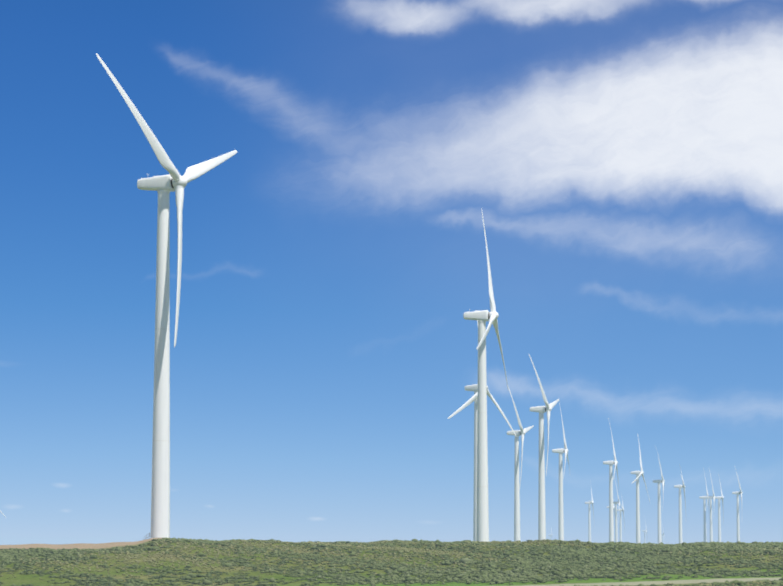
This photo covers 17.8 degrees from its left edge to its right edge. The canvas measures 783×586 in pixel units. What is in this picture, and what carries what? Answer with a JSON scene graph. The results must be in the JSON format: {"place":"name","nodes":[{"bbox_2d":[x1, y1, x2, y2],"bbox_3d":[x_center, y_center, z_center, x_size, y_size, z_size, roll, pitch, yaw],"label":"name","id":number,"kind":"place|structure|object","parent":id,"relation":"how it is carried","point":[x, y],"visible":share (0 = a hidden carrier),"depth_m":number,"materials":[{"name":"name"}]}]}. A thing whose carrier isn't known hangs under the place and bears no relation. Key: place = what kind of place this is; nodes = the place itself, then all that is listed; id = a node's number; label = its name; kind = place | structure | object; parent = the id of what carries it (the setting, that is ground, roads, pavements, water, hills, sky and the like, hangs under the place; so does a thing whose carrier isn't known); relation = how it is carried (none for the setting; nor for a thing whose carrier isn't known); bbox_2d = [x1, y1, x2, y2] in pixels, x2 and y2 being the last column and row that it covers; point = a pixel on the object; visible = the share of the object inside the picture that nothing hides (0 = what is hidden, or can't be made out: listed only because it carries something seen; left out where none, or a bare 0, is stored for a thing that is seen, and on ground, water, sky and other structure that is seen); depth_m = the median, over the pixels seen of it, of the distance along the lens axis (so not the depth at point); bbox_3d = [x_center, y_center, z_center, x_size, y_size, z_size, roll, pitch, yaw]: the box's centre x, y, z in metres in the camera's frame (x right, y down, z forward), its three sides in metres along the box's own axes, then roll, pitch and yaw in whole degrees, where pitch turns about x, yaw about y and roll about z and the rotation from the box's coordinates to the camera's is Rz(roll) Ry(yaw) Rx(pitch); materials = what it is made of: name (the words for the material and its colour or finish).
{"place":"outdoors","nodes":[
{"label":"outdoors","id":0,"kind":"place"},
{"bbox_2d":[0,537,782,585],"bbox_3d":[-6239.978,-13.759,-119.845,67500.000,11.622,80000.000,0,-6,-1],"label":"terrain","id":1,"kind":"structure","parent":0,"point":[21,579],"depth_m":441.70,"materials":[{"name":"green plant"}]},
{"bbox_2d":[96,53,236,539],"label":"turbine","id":2,"kind":"object","parent":1,"relation":"on","point":[164,186],"visible":0.94,"depth_m":556.44,"materials":[{"name":"paint"}]},
{"bbox_2d":[0,537,782,585],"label":"sagebrush shrubs","id":3,"kind":"object","parent":1,"relation":"on","point":[589,561],"visible":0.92,"depth_m":461.95,"materials":[{"name":"green plant"}]},
{"bbox_2d":[448,310,515,540],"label":"turbine","id":4,"kind":"object","parent":1,"relation":"on","point":[474,388],"visible":0.46,"depth_m":1186.37,"materials":[{"name":"paint"}]},
{"bbox_2d":[463,208,507,541],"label":"turbine","id":5,"kind":"object","parent":1,"relation":"on","point":[484,316],"visible":1,"depth_m":844.41,"materials":[{"name":"paint"}]},
{"bbox_2d":[507,387,533,540],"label":"turbine","id":6,"kind":"object","parent":1,"relation":"on","point":[521,433],"visible":0.96,"depth_m":1585.54,"materials":[{"name":"paint"}]},
{"bbox_2d":[529,355,558,539],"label":"turbine","id":7,"kind":"object","parent":1,"relation":"on","point":[547,408],"visible":0.98,"depth_m":1346.40,"materials":[{"name":"paint"}]},
{"bbox_2d":[552,403,569,540],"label":"turbine","id":8,"kind":"object","parent":1,"relation":"on","point":[561,451],"visible":0.94,"depth_m":1830.10,"materials":[{"name":"paint"}]},
{"bbox_2d":[585,483,593,541],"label":"turbine","id":9,"kind":"object","parent":1,"relation":"on","point":[589,521],"visible":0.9,"depth_m":3306.05,"materials":[{"name":"paint"}]},
{"bbox_2d":[603,418,618,541],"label":"turbine","id":10,"kind":"object","parent":1,"relation":"on","point":[611,518],"visible":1,"depth_m":2037.46,"materials":[{"name":"paint"}]},
{"bbox_2d":[613,477,620,541],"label":"turbine","id":11,"kind":"object","parent":1,"relation":"on","point":[616,526],"visible":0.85,"depth_m":3302.39,"materials":[{"name":"paint"}]},
{"bbox_2d":[617,500,624,541],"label":"turbine","id":12,"kind":"object","parent":1,"relation":"on","point":[622,509],"visible":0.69,"depth_m":3720.72,"materials":[{"name":"paint"}]},
{"bbox_2d":[631,433,649,542],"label":"turbine","id":13,"kind":"object","parent":1,"relation":"on","point":[639,473],"visible":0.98,"depth_m":2254.11,"materials":[{"name":"paint"}]},
{"bbox_2d":[642,516,646,542],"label":"turbine","id":14,"kind":"object","parent":1,"relation":"on","point":[644,531],"visible":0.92,"depth_m":5871.25,"materials":[{"name":"paint"}]},
{"bbox_2d":[653,448,664,543],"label":"turbine","id":15,"kind":"object","parent":1,"relation":"on","point":[662,481],"visible":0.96,"depth_m":2479.10,"materials":[{"name":"paint"}]},
{"bbox_2d":[674,464,685,543],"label":"turbine","id":16,"kind":"object","parent":1,"relation":"on","point":[680,514],"visible":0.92,"depth_m":2637.60,"materials":[{"name":"paint"}]},
{"bbox_2d":[699,468,708,541],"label":"turbine","id":17,"kind":"object","parent":1,"relation":"on","point":[704,511],"visible":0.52,"depth_m":3051.74,"materials":[{"name":"paint"}]},
{"bbox_2d":[706,470,714,541],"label":"turbine","id":18,"kind":"object","parent":1,"relation":"on","point":[711,526],"visible":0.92,"depth_m":3040.80,"materials":[{"name":"paint"}]},
{"bbox_2d":[715,474,723,542],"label":"turbine","id":19,"kind":"object","parent":1,"relation":"on","point":[719,520],"visible":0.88,"depth_m":3060.81,"materials":[{"name":"paint"}]},
{"bbox_2d":[732,468,742,541],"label":"turbine","id":20,"kind":"object","parent":1,"relation":"on","point":[738,493],"visible":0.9,"depth_m":2866.90,"materials":[{"name":"paint"}]},
{"bbox_2d":[0,0,782,544],"label":"sky","id":21,"kind":"structure","parent":0,"point":[622,160],"materials":[{"name":"blue"}]}
]}

